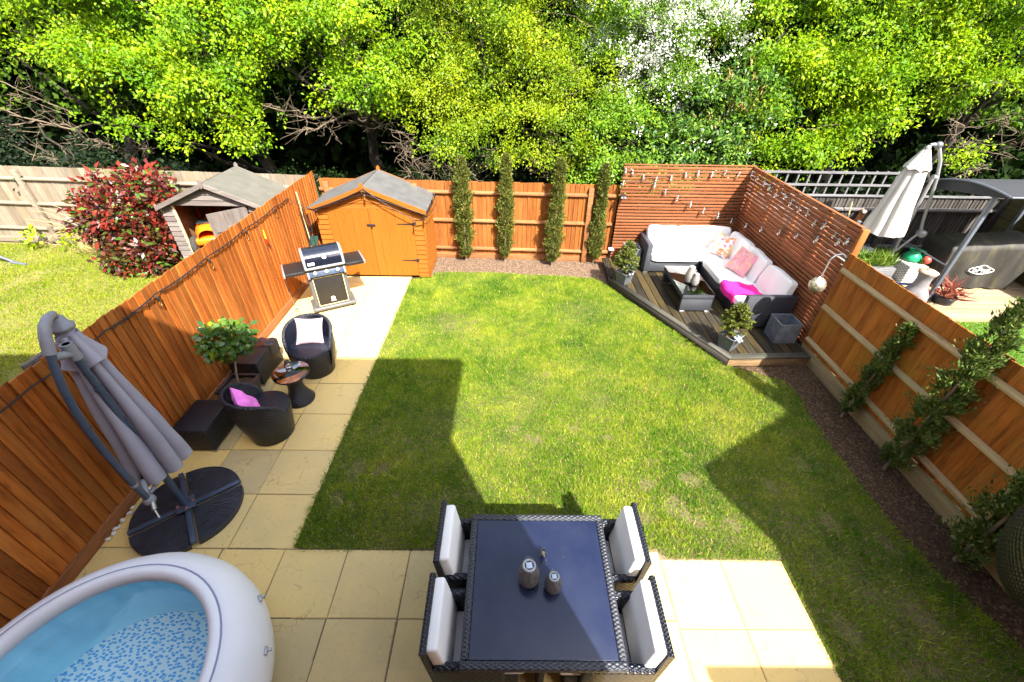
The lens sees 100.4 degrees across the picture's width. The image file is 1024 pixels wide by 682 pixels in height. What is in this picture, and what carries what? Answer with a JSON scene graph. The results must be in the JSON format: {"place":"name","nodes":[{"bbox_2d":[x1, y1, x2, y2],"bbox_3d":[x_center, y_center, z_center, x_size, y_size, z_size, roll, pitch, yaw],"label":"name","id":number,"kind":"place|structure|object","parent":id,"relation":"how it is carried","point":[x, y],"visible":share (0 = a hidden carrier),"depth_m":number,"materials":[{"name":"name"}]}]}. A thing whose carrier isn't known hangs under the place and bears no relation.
{"place":"outdoors","nodes":[
{"label":"outdoors","id":0,"kind":"place"},
{"bbox_2d":[0,242,182,385],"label":"neighbour lawn","id":1,"kind":"structure","parent":0,"point":[10,285],"depth_m":7.99,"materials":[{"name":"green plant"}]},
{"bbox_2d":[0,255,28,264],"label":"metal leg","id":2,"kind":"object","parent":1,"relation":"on","point":[11,261],"visible":0.97,"depth_m":8.92,"materials":[{"name":"metal"}]},
{"bbox_2d":[14,223,45,249],"bbox_3d":[-10.658,-2.282,9.436,0.523,0.520,0.420,1,36,0],"label":"weed","id":3,"kind":"object","parent":1,"relation":"on","point":[27,231],"visible":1,"depth_m":9.41,"materials":[{"name":"yellow plant"}]},
{"bbox_2d":[20,342,57,370],"bbox_3d":[-4.085,0.770,4.303,0.042,1.790,0.550,0,36,0],"label":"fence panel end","id":4,"kind":"object","parent":1,"relation":"on","point":[34,360],"visible":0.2,"depth_m":3.63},
{"bbox_2d":[56,228,82,250],"bbox_3d":[-9.775,-2.220,9.468,0.471,0.598,0.405,1,36,0],"label":"weed","id":5,"kind":"object","parent":1,"relation":"on","point":[62,238],"visible":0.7,"depth_m":9.39,"materials":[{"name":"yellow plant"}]},
{"bbox_2d":[66,237,118,256],"bbox_3d":[-9.042,-2.128,9.323,1.390,0.446,0.881,1,36,0],"label":"dry grass tuft","id":6,"kind":"object","parent":1,"relation":"on","point":[88,247],"visible":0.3,"depth_m":9.25,"materials":[{"name":"plant"}]},
{"bbox_2d":[56,157,183,280],"bbox_3d":[-7.720,-2.349,8.496,2.298,2.389,1.692,1,36,0],"label":"photinia shrub","id":7,"kind":"object","parent":1,"relation":"on","point":[133,241],"visible":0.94,"depth_m":8.26,"materials":[{"name":"red plant"}]},
{"bbox_2d":[154,162,285,258],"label":"garden shed","id":8,"kind":"structure","parent":1,"relation":"on","point":[235,194],"depth_m":7.95,"materials":[{"name":"wood"}]},
{"bbox_2d":[189,206,219,252],"bbox_3d":[-6.058,-2.101,8.675,0.680,1.142,0.836,-13,38,-18],"label":"lawn mower","id":9,"kind":"object","parent":8,"relation":"in","point":[203,236],"visible":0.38,"depth_m":8.35,"materials":[{"name":"yellow plastic"}]},
{"bbox_2d":[206,206,248,237],"bbox_3d":[-5.164,-1.809,8.094,0.658,1.345,0.042,-28,45,-34],"label":"door","id":10,"kind":"structure","parent":8,"relation":"in","point":[219,222],"depth_m":7.75,"materials":[{"name":"grey wood"}]},
{"bbox_2d":[74,275,841,681],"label":"patio","id":11,"kind":"structure","parent":0,"point":[348,615],"depth_m":3.93,"materials":[{"name":"beige stone"}]},
{"bbox_2d":[0,552,274,681],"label":"hot tub","id":12,"kind":"object","parent":11,"relation":"on","point":[179,617],"visible":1,"depth_m":3.31,"materials":[{"name":"plastic"}]},
{"bbox_2d":[37,311,240,544],"bbox_3d":[-3.356,0.771,3.751,0.735,2.356,0.748,5,36,5],"label":"parasol","id":13,"kind":"object","parent":11,"relation":"on","point":[149,445],"visible":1,"depth_m":3.67,"materials":[{"name":"grey fabric"}]},
{"bbox_2d":[128,477,180,529],"bbox_3d":[-3.745,1.713,4.482,0.462,0.057,0.462,-24,43,-30],"label":"base weight","id":14,"kind":"object","parent":11,"relation":"on","point":[166,500],"visible":0.68,"depth_m":4.43,"materials":[{"name":"black plastic"}]},
{"bbox_2d":[128,512,191,555],"bbox_3d":[-3.417,1.964,4.144,0.462,0.057,0.462,-24,43,-30],"label":"base weight","id":15,"kind":"object","parent":11,"relation":"on","point":[169,535],"visible":0.9,"depth_m":4.16,"materials":[{"name":"black plastic"}]},
{"bbox_2d":[0,171,322,628],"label":"board fence","id":16,"kind":"object","parent":11,"relation":"on","point":[69,497],"visible":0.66,"depth_m":4.32,"materials":[{"name":"orange wood"}]},
{"bbox_2d":[0,189,435,412],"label":"festoon lights","id":17,"kind":"object","parent":16,"relation":"attached to","point":[103,332],"visible":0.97,"depth_m":5.55},
{"bbox_2d":[173,400,234,451],"bbox_3d":[-3.708,1.023,5.178,0.408,0.360,0.518,1,36,0],"label":"ottoman","id":18,"kind":"object","parent":11,"relation":"on","point":[203,424],"visible":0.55,"depth_m":5.04,"materials":[{"name":"wicker"}]},
{"bbox_2d":[185,466,241,498],"bbox_3d":[-3.325,1.525,4.751,0.462,0.057,0.462,-24,43,-30],"label":"base weight","id":19,"kind":"object","parent":11,"relation":"on","point":[203,481],"visible":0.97,"depth_m":4.71,"materials":[{"name":"black plastic"}]},
{"bbox_2d":[192,484,243,543],"bbox_3d":[-2.997,1.775,4.413,0.462,0.057,0.462,-24,43,-30],"label":"base weight","id":20,"kind":"object","parent":11,"relation":"on","point":[214,516],"visible":1,"depth_m":4.39,"materials":[{"name":"black plastic"}]},
{"bbox_2d":[191,316,261,394],"bbox_3d":[-3.477,0.289,5.383,0.730,1.313,0.712,1,36,0],"label":"potted tree","id":21,"kind":"object","parent":11,"relation":"on","point":[237,344],"visible":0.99,"depth_m":5.10,"materials":[{"name":"green plant"}]},
{"bbox_2d":[227,337,283,385],"bbox_3d":[-3.666,0.280,6.141,0.409,0.432,0.608,1,36,0],"label":"ottoman","id":22,"kind":"object","parent":11,"relation":"on","point":[265,358],"visible":0.72,"depth_m":6.02,"materials":[{"name":"wicker"}]},
{"bbox_2d":[218,382,294,445],"bbox_3d":[-2.993,0.836,5.103,0.686,0.770,0.654,27,43,31],"label":"tub chair","id":23,"kind":"object","parent":11,"relation":"on","point":[269,421],"visible":0.92,"depth_m":4.97,"materials":[{"name":"wicker"}]},
{"bbox_2d":[230,388,259,406],"bbox_3d":[-3.060,0.710,4.923,0.360,0.360,0.155,34,75,37],"label":"scatter cushion","id":24,"kind":"object","parent":23,"relation":"on","point":[240,398],"visible":0.56,"depth_m":4.82,"materials":[{"name":"pink fabric"}]},
{"bbox_2d":[271,361,314,408],"bbox_3d":[-2.877,0.595,5.677,0.458,0.488,0.458,1,36,0],"label":"side table","id":25,"kind":"object","parent":11,"relation":"on","point":[300,394],"visible":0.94,"depth_m":5.61,"materials":[{"name":"wicker"}]},
{"bbox_2d":[281,313,334,378],"bbox_3d":[-2.878,0.089,6.133,0.686,0.770,0.653,-4,36,-7],"label":"tub chair","id":26,"kind":"object","parent":11,"relation":"on","point":[318,359],"visible":0.81,"depth_m":6.04,"materials":[{"name":"wicker"}]},
{"bbox_2d":[294,318,323,344],"bbox_3d":[-2.886,-0.139,6.080,0.380,0.380,0.179,-2,8,-9],"label":"scatter cushion","id":27,"kind":"object","parent":26,"relation":"on","point":[309,330],"visible":1,"depth_m":6.02,"materials":[{"name":"white fabric"}]},
{"bbox_2d":[300,208,317,245],"bbox_3d":[-3.807,-1.868,8.245,0.218,1.431,0.110,1,36,0],"label":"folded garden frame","id":28,"kind":"object","parent":11,"relation":"on","point":[313,240],"visible":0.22,"depth_m":8.11,"materials":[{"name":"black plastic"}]},
{"bbox_2d":[280,241,365,312],"bbox_3d":[-3.228,-1.119,7.457,1.310,1.159,0.498,-17,40,-23],"label":"gas barbecue","id":29,"kind":"object","parent":11,"relation":"on","point":[322,267],"visible":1,"depth_m":7.27,"materials":[{"name":"grey paint"},{"name":"silver paint"},{"name":"enamel"}]},
{"bbox_2d":[312,273,348,306],"bbox_3d":[-3.164,-0.899,7.461,0.504,0.544,0.026,-17,40,-23],"label":"door","id":30,"kind":"structure","parent":29,"relation":"in","point":[330,289],"depth_m":7.45,"materials":[{"name":"metal"}]},
{"bbox_2d":[305,165,437,277],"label":"garden shed","id":31,"kind":"structure","parent":11,"relation":"on","point":[382,238],"depth_m":8.13,"materials":[{"name":"wood"}]},
{"bbox_2d":[326,208,379,274],"bbox_3d":[-3.003,-1.883,8.245,0.860,1.345,0.055,1,36,0],"label":"door","id":32,"kind":"structure","parent":31,"relation":"in","point":[351,228],"depth_m":8.15,"materials":[{"name":"orange wood"}]},
{"bbox_2d":[368,209,419,274],"bbox_3d":[-2.251,-1.883,8.261,0.830,1.345,0.028,1,36,0],"label":"door","id":33,"kind":"structure","parent":31,"relation":"in","point":[393,234],"depth_m":8.22,"materials":[{"name":"orange wood"}]},
{"bbox_2d":[433,501,471,587],"bbox_3d":[-0.248,1.855,3.629,0.694,0.926,0.529,1,36,0],"label":"dining chair","id":34,"kind":"object","parent":11,"relation":"on","point":[451,554],"visible":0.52,"depth_m":3.38,"materials":[{"name":"fabric"}]},
{"bbox_2d":[418,572,522,681],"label":"dining chair","id":35,"kind":"object","parent":11,"relation":"on","point":[439,653],"visible":0.62,"depth_m":2.92,"materials":[{"name":"fabric"}]},
{"bbox_2d":[459,514,628,681],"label":"dining table","id":36,"kind":"object","parent":11,"relation":"on","point":[511,624],"visible":0.97,"depth_m":3.11,"materials":[{"name":"dark glass"},{"name":"grey rattan"}]},
{"bbox_2d":[517,556,539,588],"bbox_3d":[0.124,1.711,3.153,0.169,0.246,0.170,1,36,0],"label":"table lantern","id":37,"kind":"object","parent":36,"relation":"on","point":[528,574],"visible":1,"depth_m":3.10,"materials":[{"name":"metal"}]},
{"bbox_2d":[544,569,561,594],"bbox_3d":[0.303,1.764,3.123,0.131,0.199,0.131,1,36,0],"label":"table lantern","id":38,"kind":"object","parent":36,"relation":"on","point":[553,583],"visible":1,"depth_m":3.08,"materials":[{"name":"metal"}]},
{"bbox_2d":[559,575,674,681],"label":"dining chair","id":39,"kind":"object","parent":11,"relation":"on","point":[650,654],"visible":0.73,"depth_m":2.92,"materials":[{"name":"fabric"}]},
{"bbox_2d":[602,502,651,590],"bbox_3d":[0.691,1.866,3.636,0.694,0.926,0.529,1,36,0],"label":"dining chair","id":40,"kind":"object","parent":11,"relation":"on","point":[628,555],"visible":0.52,"depth_m":3.40,"materials":[{"name":"fabric"}]},
{"bbox_2d":[0,161,1022,649],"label":"ground","id":41,"kind":"structure","parent":0,"point":[542,179],"depth_m":11.85,"materials":[{"name":"soil"}]},
{"bbox_2d":[0,0,161,167],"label":"oak tree","id":42,"kind":"object","parent":41,"relation":"on","point":[28,5],"visible":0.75,"depth_m":8.73,"materials":[{"name":"green plant"}]},
{"bbox_2d":[0,111,206,190],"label":"ivy bush","id":43,"kind":"object","parent":41,"relation":"on","point":[75,158],"visible":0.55,"depth_m":9.77,"materials":[{"name":"green plant"}]},
{"bbox_2d":[31,0,286,173],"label":"oak tree","id":44,"kind":"object","parent":41,"relation":"on","point":[249,137],"visible":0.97,"depth_m":8.55,"materials":[{"name":"green plant"}]},
{"bbox_2d":[0,165,318,245],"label":"board fence","id":45,"kind":"object","parent":41,"relation":"on","point":[36,188],"visible":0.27,"depth_m":9.13,"materials":[{"name":"beige wood"}]},
{"bbox_2d":[201,0,449,171],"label":"oak tree","id":46,"kind":"object","parent":41,"relation":"on","point":[280,39],"visible":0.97,"depth_m":8.54,"materials":[{"name":"green plant"}]},
{"bbox_2d":[272,131,498,194],"bbox_3d":[-2.782,-3.492,9.671,5.026,2.443,1.504,1,36,0],"label":"bramble bush","id":47,"kind":"object","parent":41,"relation":"on","point":[421,173],"visible":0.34,"depth_m":9.36,"materials":[{"name":"green plant"}]},
{"bbox_2d":[365,0,550,181],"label":"ash tree","id":48,"kind":"object","parent":41,"relation":"on","point":[475,129],"visible":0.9,"depth_m":8.81,"materials":[{"name":"green plant"}]},
{"bbox_2d":[318,178,619,262],"bbox_3d":[-0.925,-2.504,8.982,6.110,1.668,0.110,2,36,1],"label":"board fence","id":49,"kind":"object","parent":41,"relation":"on","point":[531,204],"visible":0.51,"depth_m":8.90,"materials":[{"name":"orange wood"}]},
{"bbox_2d":[0,0,1023,195],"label":"woodland mass","id":50,"kind":"object","parent":41,"relation":"on","point":[900,149],"visible":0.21,"depth_m":12.59,"materials":[{"name":"green plant"}]},
{"bbox_2d":[0,0,1023,130],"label":"woodland middle layer","id":51,"kind":"object","parent":50,"relation":"attached to","point":[127,93],"visible":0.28,"depth_m":10.31,"materials":[{"name":"green plant"}]},
{"bbox_2d":[45,155,983,237],"bbox_3d":[-0.537,-3.823,11.143,27.264,1.485,3.809,1,36,0],"label":"woodland ground cover","id":52,"kind":"object","parent":41,"relation":"on","point":[842,189],"visible":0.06,"depth_m":11.68,"materials":[{"name":"green plant"}]},
{"bbox_2d":[431,257,607,285],"bbox_3d":[0.212,-1.512,9.051,3.808,0.001,1.230,3,36,3],"label":"back flower bed","id":53,"kind":"object","parent":41,"relation":"on","point":[496,265],"visible":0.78,"depth_m":9.15,"materials":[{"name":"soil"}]},
{"bbox_2d":[451,154,475,260],"bbox_3d":[-0.981,-2.646,8.721,0.509,2.202,0.518,1,36,0],"label":"cypress","id":54,"kind":"object","parent":53,"relation":"on","point":[461,177],"visible":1,"depth_m":8.61,"materials":[{"name":"green plant"}]},
{"bbox_2d":[494,152,515,261],"bbox_3d":[-0.137,-2.662,8.712,0.462,2.260,0.452,1,36,0],"label":"cypress","id":55,"kind":"object","parent":53,"relation":"on","point":[506,184],"visible":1,"depth_m":8.60,"materials":[{"name":"green plant"}]},
{"bbox_2d":[543,156,568,265],"bbox_3d":[0.890,-2.528,8.577,0.532,2.231,0.440,1,36,0],"label":"cypress","id":56,"kind":"object","parent":53,"relation":"on","point":[553,229],"visible":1,"depth_m":8.49,"materials":[{"name":"green plant"}]},
{"bbox_2d":[585,162,612,263],"bbox_3d":[1.779,-2.546,8.716,0.450,2.119,0.445,1,36,0],"label":"cypress","id":57,"kind":"object","parent":53,"relation":"on","point":[597,230],"visible":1,"depth_m":8.66,"materials":[{"name":"green plant"}]},
{"bbox_2d":[452,0,638,183],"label":"ash tree","id":58,"kind":"object","parent":41,"relation":"on","point":[549,110],"visible":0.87,"depth_m":8.67,"materials":[{"name":"green plant"}]},
{"bbox_2d":[559,90,693,207],"bbox_3d":[2.505,-3.684,9.385,3.048,3.212,1.803,10,37,13],"label":"hazel bush","id":59,"kind":"object","parent":41,"relation":"on","point":[616,174],"visible":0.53,"depth_m":8.95,"materials":[{"name":"green plant"}]},
{"bbox_2d":[554,0,766,205],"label":"hawthorn tree","id":60,"kind":"object","parent":41,"relation":"on","point":[655,17],"visible":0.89,"depth_m":8.54,"materials":[{"name":"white plant"}]},
{"bbox_2d":[596,39,805,219],"bbox_3d":[3.809,-4.002,9.159,3.763,4.048,2.374,-16,39,-22],"label":"laurel bush","id":61,"kind":"object","parent":41,"relation":"on","point":[717,145],"visible":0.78,"depth_m":8.73,"materials":[{"name":"green plant"}]},
{"bbox_2d":[602,258,810,365],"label":"deck","id":62,"kind":"structure","parent":41,"relation":"on","point":[650,293],"depth_m":7.16,"materials":[{"name":"brown wood"}]},
{"bbox_2d":[612,239,639,284],"bbox_3d":[2.207,-1.516,8.071,0.580,0.882,0.596,-25,43,-31],"label":"potted conifer","id":63,"kind":"object","parent":62,"relation":"on","point":[629,257],"visible":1,"depth_m":7.97,"materials":[{"name":"green plant"}]},
{"bbox_2d":[661,266,714,311],"bbox_3d":[3.176,-0.965,7.782,0.552,0.356,1.098,1,36,0],"label":"coffee table","id":64,"kind":"object","parent":62,"relation":"on","point":[700,296],"visible":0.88,"depth_m":7.42,"materials":[{"name":"grey wicker"}]},
{"bbox_2d":[685,265,695,282],"bbox_3d":[3.145,-1.176,7.511,0.173,0.300,0.174,1,36,0],"label":"deck lantern","id":65,"kind":"object","parent":64,"relation":"on","point":[690,273],"visible":0.91,"depth_m":7.45,"materials":[{"name":"ceramic"}]},
{"bbox_2d":[691,273,699,285],"bbox_3d":[3.210,-1.076,7.447,0.133,0.215,0.133,1,36,0],"label":"deck lantern","id":66,"kind":"object","parent":64,"relation":"on","point":[695,280],"visible":1,"depth_m":7.41,"materials":[{"name":"ceramic"}]},
{"bbox_2d":[638,225,797,326],"bbox_3d":[3.589,-1.321,7.884,1.880,0.823,2.665,1,36,0],"label":"corner sofa","id":67,"kind":"object","parent":62,"relation":"on","point":[662,246],"visible":0.79,"depth_m":8.13,"materials":[{"name":"white fabric"}]},
{"bbox_2d":[706,231,735,258],"bbox_3d":[4.120,-1.868,8.351,0.440,0.440,0.200,36,16,25],"label":"scatter cushion","id":68,"kind":"object","parent":67,"relation":"on","point":[722,245],"visible":0.99,"depth_m":8.29,"materials":[{"name":"fabric"}]},
{"bbox_2d":[720,279,762,303],"bbox_3d":[3.932,-0.843,7.336,0.523,0.170,0.608,1,36,0],"label":"throw blanket","id":69,"kind":"object","parent":67,"relation":"on","point":[729,289],"visible":0.93,"depth_m":7.30,"materials":[{"name":"pink fabric"}]},
{"bbox_2d":[725,246,757,277],"bbox_3d":[4.178,-1.431,7.735,0.180,0.460,0.460,17,29,-36],"label":"scatter cushion","id":70,"kind":"object","parent":67,"relation":"on","point":[741,262],"visible":1,"depth_m":7.67,"materials":[{"name":"pink fabric"}]},
{"bbox_2d":[718,301,755,351],"bbox_3d":[3.313,-0.244,6.403,0.547,0.814,0.550,-21,41,-27],"label":"potted conifer","id":71,"kind":"object","parent":62,"relation":"on","point":[735,315],"visible":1,"depth_m":6.31,"materials":[{"name":"green plant"}]},
{"bbox_2d":[764,314,803,342],"bbox_3d":[4.289,-0.197,6.755,0.345,0.350,0.330,1,36,0],"label":"square planter","id":72,"kind":"object","parent":62,"relation":"on","point":[783,328],"visible":1,"depth_m":6.70,"materials":[{"name":"stone"}]},
{"bbox_2d":[610,164,870,343],"bbox_3d":[3.393,-1.586,7.457,2.544,2.088,3.265,1,36,0],"label":"slatted screen","id":73,"kind":"object","parent":41,"relation":"on","point":[805,314],"visible":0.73,"depth_m":7.95,"materials":[{"name":"brown wood"}]},
{"bbox_2d":[624,168,752,182],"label":"fairy lights","id":74,"kind":"object","parent":73,"relation":"attached to","point":[686,174],"visible":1,"depth_m":8.15,"materials":[{"name":"glass"}]},
{"bbox_2d":[621,180,839,246],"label":"fairy lights","id":75,"kind":"object","parent":73,"relation":"attached to","point":[741,221],"visible":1,"depth_m":8.23,"materials":[{"name":"glass"}]},
{"bbox_2d":[755,176,849,245],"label":"fairy lights","id":76,"kind":"object","parent":73,"relation":"attached to","point":[808,210],"visible":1,"depth_m":6.61,"materials":[{"name":"glass"}]},
{"bbox_2d":[808,253,846,292],"bbox_3d":[4.371,-0.921,5.866,0.416,0.570,0.214,1,36,0],"label":"hanging globe light","id":77,"kind":"object","parent":73,"relation":"hanging from","point":[817,284],"visible":1,"depth_m":5.88,"materials":[{"name":"white glass"}]},
{"bbox_2d":[731,198,841,344],"bbox_3d":[4.712,-1.419,7.785,0.042,1.467,3.472,1,36,0],"label":"board fence","id":78,"kind":"object","parent":41,"relation":"on","point":[791,258],"visible":0.08,"depth_m":7.06,"materials":[{"name":"brown wood"}]},
{"bbox_2d":[680,0,937,204],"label":"oak tree","id":79,"kind":"object","parent":41,"relation":"on","point":[799,62],"visible":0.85,"depth_m":8.62,"materials":[{"name":"green plant"}]},
{"bbox_2d":[747,169,1001,256],"bbox_3d":[9.340,-2.572,9.082,9.251,1.930,0.110,1,36,0],"label":"trellis fence","id":80,"kind":"object","parent":41,"relation":"on","point":[952,214],"visible":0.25,"depth_m":8.94,"materials":[{"name":"grey wood"}]},
{"bbox_2d":[851,209,867,225],"bbox_3d":[7.316,-2.578,8.951,0.205,0.359,0.114,1,36,0],"label":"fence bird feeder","id":81,"kind":"object","parent":80,"relation":"attached to","point":[862,213],"visible":0.84,"depth_m":8.95,"materials":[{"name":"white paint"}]},
{"bbox_2d":[736,365,1023,650],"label":"flower bed","id":82,"kind":"object","parent":41,"relation":"on","point":[933,550],"visible":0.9,"depth_m":4.64,"materials":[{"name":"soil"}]},
{"bbox_2d":[838,321,920,416],"bbox_3d":[4.423,0.410,5.188,0.472,1.556,0.448,1,36,0],"label":"cypress","id":83,"kind":"object","parent":82,"relation":"on","point":[892,349],"visible":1,"depth_m":5.14,"materials":[{"name":"green plant"}]},
{"bbox_2d":[801,253,1023,610],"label":"board fence","id":84,"kind":"object","parent":82,"relation":"on","point":[865,308],"visible":0.7,"depth_m":4.73,"materials":[{"name":"brown wood"}]},
{"bbox_2d":[876,296,1023,473],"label":"cypress","id":85,"kind":"object","parent":82,"relation":"on","point":[1008,321],"visible":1,"depth_m":4.21,"materials":[{"name":"green plant"}]},
{"bbox_2d":[939,465,1023,569],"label":"cypress","id":86,"kind":"object","parent":82,"relation":"on","point":[978,535],"visible":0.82,"depth_m":3.83,"materials":[{"name":"green plant"}]},
{"bbox_2d":[807,0,1023,193],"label":"oak tree","id":87,"kind":"object","parent":41,"relation":"on","point":[949,48],"visible":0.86,"depth_m":8.48,"materials":[{"name":"green plant"}]},
{"bbox_2d":[920,1,1023,193],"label":"oak tree","id":88,"kind":"object","parent":41,"relation":"on","point":[960,124],"visible":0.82,"depth_m":9.59,"materials":[{"name":"green plant"}]},
{"bbox_2d":[975,199,1023,285],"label":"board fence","id":89,"kind":"object","parent":41,"relation":"on","point":[1003,217],"visible":0.12,"depth_m":8.84,"materials":[{"name":"black wood"}]},
{"bbox_2d":[0,0,1023,172],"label":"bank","id":90,"kind":"structure","parent":0,"point":[386,140],"depth_m":16.10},
{"bbox_2d":[622,243,641,267],"bbox_3d":[2.457,-1.777,8.841,0.310,0.405,0.340,1,36,0],"label":"square planter","id":91,"kind":"object","parent":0,"point":[638,252],"visible":0.21,"depth_m":8.75,"materials":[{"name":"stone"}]},
{"bbox_2d":[290,271,1023,681],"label":"lawn","id":92,"kind":"structure","parent":0,"point":[911,604],"depth_m":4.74,"materials":[{"name":"green plant"}]},
{"bbox_2d":[956,321,1023,366],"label":"artificial lawn","id":93,"kind":"structure","parent":0,"point":[1022,336],"depth_m":7.33,"materials":[{"name":"green plant"}]},
{"bbox_2d":[892,257,1023,322],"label":"pale deck","id":94,"kind":"structure","parent":93,"relation":"on","point":[989,301],"depth_m":7.95,"materials":[{"name":"beige wood"}]},
{"bbox_2d":[862,141,943,281],"bbox_3d":[7.304,-2.311,7.948,1.153,2.592,0.646,1,36,0],"label":"parasol","id":95,"kind":"object","parent":94,"relation":"on","point":[892,213],"visible":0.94,"depth_m":7.66,"materials":[{"name":"beige fabric"}]},
{"bbox_2d":[892,258,928,282],"bbox_3d":[7.906,-1.388,8.551,0.380,0.400,0.400,1,36,0],"label":"side box","id":96,"kind":"object","parent":94,"relation":"on","point":[906,272],"visible":0.53,"depth_m":8.42,"materials":[{"name":"white wicker"}]},
{"bbox_2d":[901,247,926,262],"bbox_3d":[7.973,-1.717,8.471,0.341,0.228,0.309,-21,41,-27],"label":"watering jug","id":97,"kind":"object","parent":96,"relation":"on","point":[913,254],"visible":0.87,"depth_m":8.40,"materials":[{"name":"green plastic"}]},
{"bbox_2d":[917,256,931,265],"bbox_3d":[8.081,-1.559,8.380,0.218,0.196,0.207,-23,42,-29],"label":"flower pot","id":98,"kind":"object","parent":96,"relation":"on","point":[925,260],"visible":0.97,"depth_m":8.33,"materials":[{"name":"red ceramic"}]},
{"bbox_2d":[928,274,978,305],"bbox_3d":[7.921,-0.954,7.770,0.830,0.617,0.812,1,36,0],"label":"potted cordyline","id":99,"kind":"object","parent":94,"relation":"on","point":[944,296],"visible":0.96,"depth_m":7.80,"materials":[{"name":"red plant"}]},
{"bbox_2d":[888,178,1023,300],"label":"garden shelter","id":100,"kind":"object","parent":94,"relation":"on","point":[995,189],"visible":0.72,"depth_m":7.22,"materials":[{"name":"grey fabric"},{"name":"silver painted metal"}]},
{"bbox_2d":[921,231,1023,289],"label":"covered barbecue","id":101,"kind":"object","parent":94,"relation":"on","point":[991,260],"visible":0.8,"depth_m":8.15,"materials":[{"name":"grey fabric"}]},
{"bbox_2d":[996,504,1023,610],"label":"egg chair","id":102,"kind":"object","parent":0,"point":[1010,557],"visible":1,"depth_m":3.13,"materials":[{"name":"wicker"}]},
{"label":"neighbour paving","id":103,"kind":"structure","parent":0,"visible":0},
{"bbox_2d":[858,244,903,277],"bbox_3d":[7.049,-1.454,8.376,0.902,0.890,0.668,1,36,0],"label":"trough planter","id":104,"kind":"object","parent":103,"relation":"on","point":[877,260],"visible":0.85,"depth_m":8.21,"materials":[{"name":"green plant"}]},
{"bbox_2d":[904,268,939,301],"bbox_3d":[7.349,-0.925,7.723,0.445,0.819,0.472,1,36,0],"label":"stool","id":105,"kind":"object","parent":103,"relation":"on","point":[918,286],"visible":0.53,"depth_m":7.60,"materials":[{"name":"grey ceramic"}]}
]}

